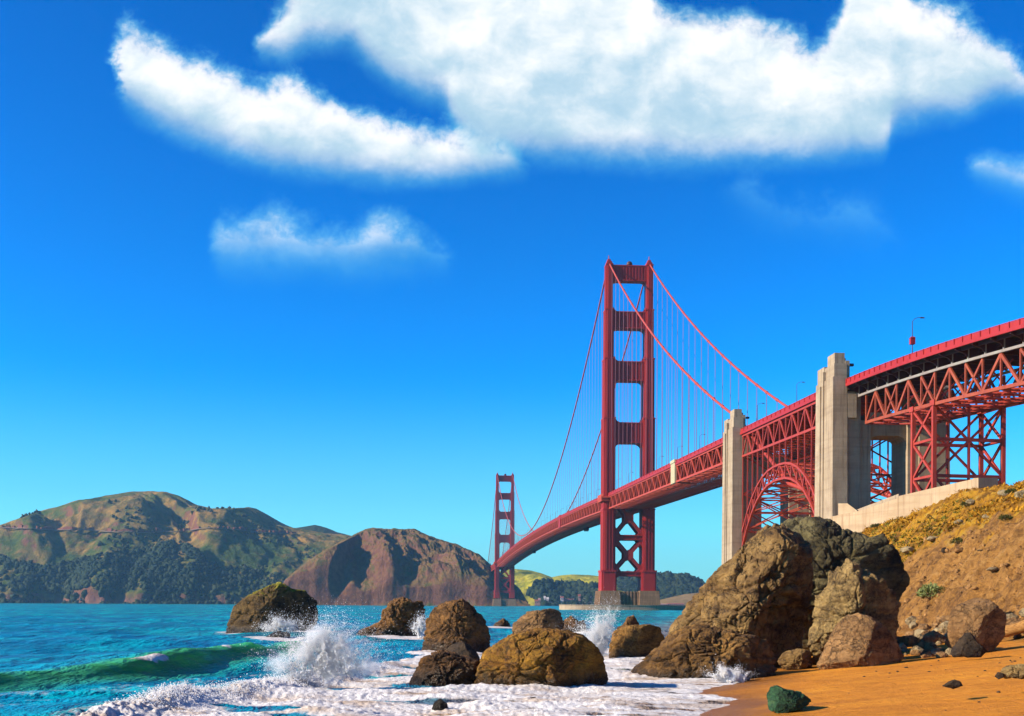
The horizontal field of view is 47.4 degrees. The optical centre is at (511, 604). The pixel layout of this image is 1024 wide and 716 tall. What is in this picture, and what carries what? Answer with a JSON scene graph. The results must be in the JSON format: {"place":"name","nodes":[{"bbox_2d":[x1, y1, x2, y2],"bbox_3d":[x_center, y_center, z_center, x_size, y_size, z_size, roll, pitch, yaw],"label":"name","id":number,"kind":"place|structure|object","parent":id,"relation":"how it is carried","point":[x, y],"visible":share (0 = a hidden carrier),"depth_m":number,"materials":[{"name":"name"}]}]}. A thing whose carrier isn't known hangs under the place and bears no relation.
{"place":"outdoors","nodes":[
{"label":"outdoors","id":0,"kind":"place"},
{"bbox_2d":[0,527,293,533],"bbox_3d":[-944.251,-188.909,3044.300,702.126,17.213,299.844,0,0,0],"label":"hillside road","id":1,"kind":"structure","parent":0,"point":[140,532],"depth_m":2956.49,"materials":[{"name":"asphalt"}]},
{"bbox_2d":[1,525,295,533],"bbox_3d":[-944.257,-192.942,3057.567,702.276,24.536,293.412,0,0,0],"label":"hillside cut bank","id":2,"kind":"structure","parent":0,"point":[157,529],"depth_m":2973.16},
{"bbox_2d":[0,491,350,603],"bbox_3d":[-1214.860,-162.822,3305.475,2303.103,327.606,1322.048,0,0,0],"label":"green hills","id":3,"kind":"structure","parent":0,"point":[167,511],"depth_m":2958.89,"materials":[{"name":"grass"},{"name":"green plant"},{"name":"tree foliage"}]},
{"bbox_2d":[0,539,286,603],"bbox_3d":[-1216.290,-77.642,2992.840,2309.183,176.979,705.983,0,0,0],"label":"hillside woods","id":4,"kind":"object","parent":3,"relation":"on","point":[161,562],"visible":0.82,"depth_m":2757.51,"materials":[{"name":"green plant"}]},
{"bbox_2d":[20,499,314,603],"bbox_3d":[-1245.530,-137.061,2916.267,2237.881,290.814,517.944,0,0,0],"label":"hillside scrub","id":5,"kind":"object","parent":3,"relation":"on","point":[218,523],"visible":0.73,"depth_m":2968.72,"materials":[{"name":"green plant"}]},
{"bbox_2d":[250,507,292,527],"bbox_3d":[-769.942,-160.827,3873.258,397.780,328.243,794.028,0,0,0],"label":"dark shoulder hill","id":6,"kind":"structure","parent":0,"point":[273,519],"depth_m":3880.50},
{"bbox_2d":[298,525,345,534],"bbox_3d":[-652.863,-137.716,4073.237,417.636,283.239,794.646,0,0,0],"label":"dark back hill","id":7,"kind":"structure","parent":0,"point":[317,528],"depth_m":4071.78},
{"bbox_2d":[0,603,738,715],"bbox_3d":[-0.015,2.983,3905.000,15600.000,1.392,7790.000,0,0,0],"label":"water","id":8,"kind":"structure","parent":0,"point":[65,659],"depth_m":51.94,"materials":[{"name":"blue liquid"}]},
{"bbox_2d":[96,661,405,711],"bbox_3d":[-8.297,2.772,44.438,3.835,0.946,23.660,0,0,10],"label":"froth","id":9,"kind":"object","parent":8,"relation":"on","point":[276,678],"visible":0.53,"depth_m":38.17,"materials":[{"name":"white liquid"}]},
{"bbox_2d":[225,582,317,633],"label":"sea stack","id":10,"kind":"object","parent":8,"relation":"in","point":[248,611],"visible":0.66,"depth_m":128.48,"materials":[{"name":"brown stone"}]},
{"bbox_2d":[266,631,290,637],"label":"sea rock","id":11,"kind":"object","parent":8,"relation":"in","point":[281,635],"visible":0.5,"depth_m":106.75,"materials":[{"name":"grey stone"}]},
{"bbox_2d":[254,606,305,631],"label":"sea spray","id":12,"kind":"object","parent":8,"relation":"on","point":[280,623],"visible":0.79,"depth_m":124.46,"materials":[{"name":"white liquid"}]},
{"bbox_2d":[240,602,436,685],"bbox_3d":[-7.425,1.196,44.167,9.142,3.863,2.159,0,0,-3],"label":"sea spray","id":13,"kind":"object","parent":8,"relation":"on","point":[327,661],"visible":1,"depth_m":44.05,"materials":[{"name":"white liquid"}]},
{"bbox_2d":[356,597,425,635],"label":"sea rock","id":14,"kind":"object","parent":8,"relation":"in","point":[397,614],"visible":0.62,"depth_m":115.92,"materials":[{"name":"brown stone"}]},
{"bbox_2d":[407,611,427,637],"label":"sea spray","id":15,"kind":"object","parent":8,"relation":"on","point":[420,629],"visible":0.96,"depth_m":113.43,"materials":[{"name":"white liquid"}]},
{"bbox_2d":[432,699,447,710],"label":"sea rock","id":16,"kind":"object","parent":8,"relation":"in","point":[440,704],"visible":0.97,"depth_m":36.66,"materials":[{"name":"grey stone"}]},
{"bbox_2d":[409,650,478,685],"bbox_3d":[-2.641,2.771,46.970,3.005,1.890,2.013,0,0,0],"label":"sea rock","id":17,"kind":"object","parent":8,"relation":"in","point":[440,668],"visible":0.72,"depth_m":46.19,"materials":[{"name":"brown stone"}]},
{"bbox_2d":[421,598,490,652],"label":"sea rock","id":18,"kind":"object","parent":8,"relation":"in","point":[449,624],"visible":0.72,"depth_m":77.42,"materials":[{"name":"brown stone"}]},
{"bbox_2d":[447,642,479,661],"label":"sea rock","id":19,"kind":"object","parent":8,"relation":"in","point":[460,648],"visible":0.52,"depth_m":51.60,"materials":[{"name":"grey stone"}]},
{"bbox_2d":[493,618,510,626],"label":"sea rock","id":20,"kind":"object","parent":8,"relation":"in","point":[503,622],"visible":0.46,"depth_m":157.07,"materials":[{"name":"stone"}]},
{"bbox_2d":[512,608,564,633],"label":"sea rock","id":21,"kind":"object","parent":8,"relation":"in","point":[548,618],"visible":0.49,"depth_m":111.24,"materials":[{"name":"brown stone"}]},
{"bbox_2d":[474,628,607,686],"bbox_3d":[1.178,2.421,46.356,5.351,2.995,3.961,0,0,0],"label":"sea rock","id":22,"kind":"object","parent":8,"relation":"in","point":[553,657],"visible":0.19,"depth_m":45.15,"materials":[{"name":"brown stone"}]},
{"bbox_2d":[564,616,585,631],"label":"sea rock","id":23,"kind":"object","parent":8,"relation":"in","point":[572,625],"visible":0.52,"depth_m":138.11,"materials":[{"name":"brown stone"}]},
{"bbox_2d":[561,593,620,655],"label":"sea spray","id":24,"kind":"object","parent":8,"relation":"on","point":[601,642],"visible":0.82,"depth_m":69.64,"materials":[{"name":"white liquid"}]},
{"bbox_2d":[617,615,638,628],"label":"sea rock","id":25,"kind":"object","parent":8,"relation":"in","point":[631,620],"visible":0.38,"depth_m":81.15,"materials":[{"name":"brown stone"}]},
{"bbox_2d":[609,624,664,657],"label":"sea rock","id":26,"kind":"object","parent":8,"relation":"in","point":[643,640],"visible":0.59,"depth_m":70.35,"materials":[{"name":"brown stone"}]},
{"bbox_2d":[283,528,529,605],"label":"red headland","id":27,"kind":"structure","parent":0,"point":[376,566],"depth_m":2168.36,"materials":[{"name":"brown stone"}]},
{"bbox_2d":[0,0,1023,582],"label":"sky","id":28,"kind":"structure","parent":0,"point":[335,265],"materials":[{"name":"blue"}]},
{"bbox_2d":[500,569,622,605],"bbox_3d":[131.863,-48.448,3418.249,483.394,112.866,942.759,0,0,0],"label":"grassy hills","id":29,"kind":"structure","parent":0,"point":[524,579],"depth_m":3271.94,"materials":[{"name":"plant"}]},
{"bbox_2d":[526,578,597,605],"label":"grassy hill woods","id":30,"kind":"object","parent":29,"relation":"on","point":[552,590],"visible":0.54,"depth_m":3087.38,"materials":[{"name":"green plant"}]},
{"bbox_2d":[660,593,696,604],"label":"tan spit","id":31,"kind":"structure","parent":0,"point":[684,598],"depth_m":2931.81,"materials":[{"name":"beige sand"}]},
{"bbox_2d":[667,603,683,604],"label":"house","id":32,"kind":"structure","parent":31,"relation":"on","point":[675,603],"depth_m":2848.74,"materials":[{"name":"paint"}]},
{"bbox_2d":[695,482,1023,715],"bbox_3d":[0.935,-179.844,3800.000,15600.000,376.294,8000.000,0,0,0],"label":"ground","id":33,"kind":"structure","parent":0,"point":[915,688],"depth_m":50.56,"materials":[{"name":"brown sand"}]},
{"bbox_2d":[488,255,794,609],"bbox_3d":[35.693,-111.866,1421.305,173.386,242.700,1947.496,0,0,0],"label":"suspension bridge","id":34,"kind":"structure","parent":33,"relation":"on","point":[647,492],"depth_m":768.75,"materials":[{"name":"red paint"}]},
{"bbox_2d":[631,624,776,678],"bbox_3d":[8.675,2.502,53.181,6.768,3.241,4.144,0,0,0],"label":"boulder","id":35,"kind":"object","parent":33,"relation":"on","point":[682,652],"visible":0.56,"depth_m":51.99,"materials":[{"name":"brown stone"}]},
{"bbox_2d":[698,654,757,682],"bbox_3d":[9.047,2.730,48.870,2.986,1.286,0.723,0,0,0],"label":"sea spray","id":36,"kind":"object","parent":33,"relation":"on","point":[727,675],"visible":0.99,"depth_m":48.78,"materials":[{"name":"white liquid"}]},
{"bbox_2d":[668,523,813,666],"bbox_3d":[11.720,0.109,61.267,8.410,8.760,7.510,0,0,0],"label":"boulder","id":37,"kind":"object","parent":33,"relation":"on","point":[760,584],"visible":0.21,"depth_m":59.08,"materials":[{"name":"brown stone"}]},
{"bbox_2d":[731,667,751,681],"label":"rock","id":38,"kind":"object","parent":33,"relation":"on","point":[742,671],"visible":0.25,"depth_m":49.76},
{"bbox_2d":[722,409,814,564],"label":"concrete pylon","id":39,"kind":"object","parent":33,"relation":"on","point":[735,423],"visible":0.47,"depth_m":442.22,"materials":[{"name":"paint"}]},
{"bbox_2d":[766,685,810,713],"bbox_3d":[7.902,2.732,33.476,1.118,0.829,1.012,0,0,38],"label":"rock","id":40,"kind":"object","parent":33,"relation":"on","point":[781,699],"visible":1,"depth_m":33.18,"materials":[{"name":"green stone"}]},
{"bbox_2d":[777,648,813,669],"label":"boulder","id":41,"kind":"object","parent":33,"relation":"on","point":[797,659],"visible":1,"depth_m":55.52,"materials":[{"name":"brown stone"}]},
{"bbox_2d":[781,516,909,655],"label":"boulder","id":42,"kind":"object","parent":33,"relation":"on","point":[834,544],"visible":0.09,"depth_m":66.08,"materials":[{"name":"stone"}]},
{"bbox_2d":[807,558,900,664],"bbox_3d":[16.260,0.472,56.255,3.672,5.441,3.127,0,0,-30],"label":"boulder","id":43,"kind":"object","parent":33,"relation":"on","point":[852,587],"visible":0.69,"depth_m":55.39,"materials":[{"name":"brown stone"}]},
{"bbox_2d":[816,613,903,669],"bbox_3d":[15.897,1.782,53.220,3.887,2.814,2.283,0,0,0],"label":"boulder","id":44,"kind":"object","parent":33,"relation":"on","point":[858,640],"visible":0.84,"depth_m":52.62,"materials":[{"name":"brown stone"}]},
{"bbox_2d":[869,523,880,527],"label":"bush","id":45,"kind":"object","parent":33,"relation":"on","point":[875,525],"visible":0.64,"depth_m":159.21,"materials":[{"name":"green plant"}]},
{"bbox_2d":[814,353,949,518],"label":"concrete pylon","id":46,"kind":"object","parent":33,"relation":"on","point":[845,434],"visible":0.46,"depth_m":332.76,"materials":[{"name":"paint"}]},
{"bbox_2d":[740,389,912,546],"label":"arch span","id":47,"kind":"object","parent":46,"relation":"attached to","point":[786,425],"visible":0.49,"depth_m":399.11,"materials":[{"name":"orange paint"}]},
{"bbox_2d":[899,643,907,651],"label":"rubble stone","id":48,"kind":"object","parent":33,"relation":"on","point":[903,647],"visible":0.45,"depth_m":62.50,"materials":[{"name":"grey stone"}]},
{"bbox_2d":[899,546,913,553],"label":"slope rock","id":49,"kind":"object","parent":33,"relation":"on","point":[906,549],"visible":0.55,"depth_m":114.41,"materials":[{"name":"stone"}]},
{"bbox_2d":[897,635,920,646],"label":"rubble stone","id":50,"kind":"object","parent":33,"relation":"on","point":[910,641],"visible":0.5,"depth_m":67.76,"materials":[{"name":"grey stone"}]},
{"bbox_2d":[904,631,913,635],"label":"rubble stone","id":51,"kind":"object","parent":33,"relation":"on","point":[907,633],"visible":0.33,"depth_m":78.82,"materials":[{"name":"beige stone"}]},
{"bbox_2d":[905,616,916,624],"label":"rubble stone","id":52,"kind":"object","parent":33,"relation":"on","point":[909,620],"visible":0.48,"depth_m":82.72,"materials":[{"name":"beige stone"}]},
{"bbox_2d":[909,621,917,628],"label":"rubble stone","id":53,"kind":"object","parent":33,"relation":"on","point":[913,624],"visible":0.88,"depth_m":81.63,"materials":[{"name":"beige stone"}]},
{"bbox_2d":[830,478,997,531],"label":"retaining wall","id":54,"kind":"structure","parent":33,"relation":"on","point":[849,517],"depth_m":290.15,"materials":[{"name":"concrete"}]},
{"bbox_2d":[910,649,919,654],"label":"rubble stone","id":55,"kind":"object","parent":33,"relation":"on","point":[915,652],"visible":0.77,"depth_m":58.97,"materials":[{"name":"beige stone"}]},
{"bbox_2d":[910,646,923,653],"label":"rubble stone","id":56,"kind":"object","parent":33,"relation":"on","point":[920,649],"visible":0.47,"depth_m":59.19,"materials":[{"name":"beige stone"}]},
{"bbox_2d":[914,629,924,635],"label":"rubble stone","id":57,"kind":"object","parent":33,"relation":"on","point":[918,632],"visible":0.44,"depth_m":78.26,"materials":[{"name":"beige stone"}]},
{"bbox_2d":[918,642,926,648],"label":"rubble stone","id":58,"kind":"object","parent":33,"relation":"on","point":[922,644],"visible":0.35,"depth_m":64.20,"materials":[{"name":"grey stone"}]},
{"bbox_2d":[917,623,930,629],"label":"rubble stone","id":59,"kind":"object","parent":33,"relation":"on","point":[924,626],"visible":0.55,"depth_m":79.28,"materials":[{"name":"brown stone"}]},
{"bbox_2d":[919,653,929,657],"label":"rubble stone","id":60,"kind":"object","parent":33,"relation":"on","point":[925,655],"visible":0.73,"depth_m":55.57,"materials":[{"name":"brown stone"}]},
{"bbox_2d":[921,650,933,656],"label":"rubble stone","id":61,"kind":"object","parent":33,"relation":"on","point":[929,653],"visible":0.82,"depth_m":55.68,"materials":[{"name":"brown stone"}]},
{"bbox_2d":[915,582,940,596],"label":"bush","id":62,"kind":"object","parent":33,"relation":"on","point":[924,589],"visible":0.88,"depth_m":84.49,"materials":[{"name":"green plant"}]},
{"bbox_2d":[923,642,937,648],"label":"rubble stone","id":63,"kind":"object","parent":33,"relation":"on","point":[930,644],"visible":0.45,"depth_m":62.15,"materials":[{"name":"grey stone"}]},
{"bbox_2d":[927,536,937,541],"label":"slope rock","id":64,"kind":"object","parent":33,"relation":"on","point":[931,538],"visible":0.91,"depth_m":105.37,"materials":[{"name":"stone"}]},
{"bbox_2d":[921,630,945,643],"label":"rubble stone","id":65,"kind":"object","parent":33,"relation":"on","point":[933,636],"visible":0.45,"depth_m":67.36,"materials":[{"name":"grey stone"}]},
{"bbox_2d":[845,317,1023,492],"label":"approach viaduct","id":66,"kind":"object","parent":33,"relation":"on","point":[925,373],"visible":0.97,"depth_m":288.57,"materials":[{"name":"metal"}]},
{"bbox_2d":[909,317,923,352],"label":"street lamp","id":67,"kind":"object","parent":66,"relation":"on","point":[912,340],"visible":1,"depth_m":291.25,"materials":[{"name":"metal"}]},
{"bbox_2d":[931,622,939,628],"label":"rubble stone","id":68,"kind":"object","parent":33,"relation":"on","point":[934,625],"visible":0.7,"depth_m":78.58,"materials":[{"name":"brown stone"}]},
{"bbox_2d":[931,648,943,655],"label":"rubble stone","id":69,"kind":"object","parent":33,"relation":"on","point":[934,651],"visible":0.51,"depth_m":55.70,"materials":[{"name":"grey stone"}]},
{"bbox_2d":[933,585,946,592],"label":"bush","id":70,"kind":"object","parent":33,"relation":"on","point":[939,589],"visible":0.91,"depth_m":83.63,"materials":[{"name":"green plant"}]},
{"bbox_2d":[935,652,945,657],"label":"rubble stone","id":71,"kind":"object","parent":33,"relation":"on","point":[940,655],"visible":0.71,"depth_m":53.56,"materials":[{"name":"brown stone"}]},
{"bbox_2d":[859,480,1022,561],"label":"scrub","id":72,"kind":"object","parent":33,"relation":"on","point":[926,532],"visible":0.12,"depth_m":115.31,"materials":[{"name":"yellow leaves"}]},
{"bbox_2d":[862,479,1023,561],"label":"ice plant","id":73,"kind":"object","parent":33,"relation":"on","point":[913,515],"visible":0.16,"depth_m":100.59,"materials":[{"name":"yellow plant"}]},
{"bbox_2d":[938,621,948,631],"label":"rubble stone","id":74,"kind":"object","parent":33,"relation":"on","point":[942,627],"visible":0.44,"depth_m":75.86,"materials":[{"name":"beige stone"}]},
{"bbox_2d":[940,615,948,622],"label":"rubble stone","id":75,"kind":"object","parent":33,"relation":"on","point":[944,618],"visible":0.43,"depth_m":77.72,"materials":[{"name":"brown stone"}]},
{"bbox_2d":[945,648,950,655],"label":"rubble stone","id":76,"kind":"object","parent":33,"relation":"on","point":[948,651],"visible":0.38,"depth_m":55.17,"materials":[{"name":"beige stone"}]},
{"bbox_2d":[875,501,1023,631],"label":"scree","id":77,"kind":"structure","parent":33,"relation":"on","point":[967,587],"depth_m":84.46,"materials":[{"name":"stone"}]},
{"bbox_2d":[942,679,962,688],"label":"rock","id":78,"kind":"object","parent":33,"relation":"on","point":[953,684],"visible":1,"depth_m":31.61,"materials":[{"name":"stone"}]},
{"bbox_2d":[950,537,962,543],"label":"bush","id":79,"kind":"object","parent":33,"relation":"on","point":[957,540],"visible":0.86,"depth_m":95.63,"materials":[{"name":"green plant"}]},
{"bbox_2d":[950,632,986,657],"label":"boulder","id":80,"kind":"object","parent":33,"relation":"on","point":[967,645],"visible":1,"depth_m":49.24,"materials":[{"name":"grey stone"}]},
{"bbox_2d":[965,499,974,505],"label":"slope rock","id":81,"kind":"object","parent":33,"relation":"on","point":[970,501],"visible":1,"depth_m":111.59,"materials":[{"name":"stone"}]},
{"bbox_2d":[945,598,1006,651],"bbox_3d":[22.131,1.007,55.656,2.758,2.661,2.242,0,0,0],"label":"boulder","id":82,"kind":"object","parent":33,"relation":"on","point":[983,621],"visible":0.88,"depth_m":54.96,"materials":[{"name":"brown stone"}]},
{"bbox_2d":[986,567,998,570],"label":"slope rock","id":83,"kind":"object","parent":33,"relation":"on","point":[993,569],"visible":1,"depth_m":76.85,"materials":[{"name":"stone"}]},
{"bbox_2d":[995,672,1004,678],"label":"rock","id":84,"kind":"object","parent":33,"relation":"on","point":[998,675],"visible":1,"depth_m":32.40,"materials":[{"name":"stone"}]},
{"bbox_2d":[997,489,1007,496],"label":"slope rock","id":85,"kind":"object","parent":33,"relation":"on","point":[1001,492],"visible":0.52,"depth_m":97.59,"materials":[{"name":"stone"}]},
{"bbox_2d":[999,514,1012,519],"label":"bush","id":86,"kind":"object","parent":33,"relation":"on","point":[1005,516],"visible":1,"depth_m":88.24,"materials":[{"name":"green plant"}]},
{"bbox_2d":[1004,488,1017,492],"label":"bush","id":87,"kind":"object","parent":33,"relation":"on","point":[1010,490],"visible":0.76,"depth_m":94.21,"materials":[{"name":"green plant"}]},
{"bbox_2d":[1000,664,1023,678],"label":"rock","id":88,"kind":"object","parent":33,"relation":"on","point":[1015,671],"visible":0.98,"depth_m":32.35,"materials":[{"name":"beige stone"}]},
{"bbox_2d":[1006,614,1017,618],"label":"rubble stone","id":89,"kind":"object","parent":33,"relation":"on","point":[1011,615],"visible":0.25,"depth_m":66.86,"materials":[{"name":"beige stone"}]},
{"bbox_2d":[1006,617,1019,624],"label":"rubble stone","id":90,"kind":"object","parent":33,"relation":"on","point":[1013,620],"visible":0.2,"depth_m":65.03,"materials":[{"name":"beige stone"}]},
{"bbox_2d":[1005,620,1023,636],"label":"driftwood log","id":91,"kind":"object","parent":33,"relation":"on","point":[1014,629],"visible":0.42,"depth_m":62.37,"materials":[{"name":"brown wood"}]},
{"bbox_2d":[1013,634,1021,638],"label":"rubble stone","id":92,"kind":"object","parent":33,"relation":"on","point":[1017,636],"visible":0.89,"depth_m":62.97,"materials":[{"name":"grey stone"}]},
{"bbox_2d":[1014,490,1023,498],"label":"slope rock","id":93,"kind":"object","parent":33,"relation":"on","point":[1017,493],"visible":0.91,"depth_m":90.83,"materials":[{"name":"stone"}]},
{"bbox_2d":[1019,608,1023,616],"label":"rubble stone","id":94,"kind":"object","parent":33,"relation":"on","point":[1021,612],"visible":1,"depth_m":65.24,"materials":[{"name":"beige stone"}]},
{"bbox_3d":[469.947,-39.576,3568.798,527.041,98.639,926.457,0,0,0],"label":"wooded hills","id":95,"kind":"structure","parent":0,"visible":0},
{"bbox_2d":[617,571,705,599],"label":"wooded hill trees","id":96,"kind":"object","parent":95,"relation":"on","point":[669,584],"visible":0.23,"depth_m":3308.40,"materials":[{"name":"green plant"}]}
]}

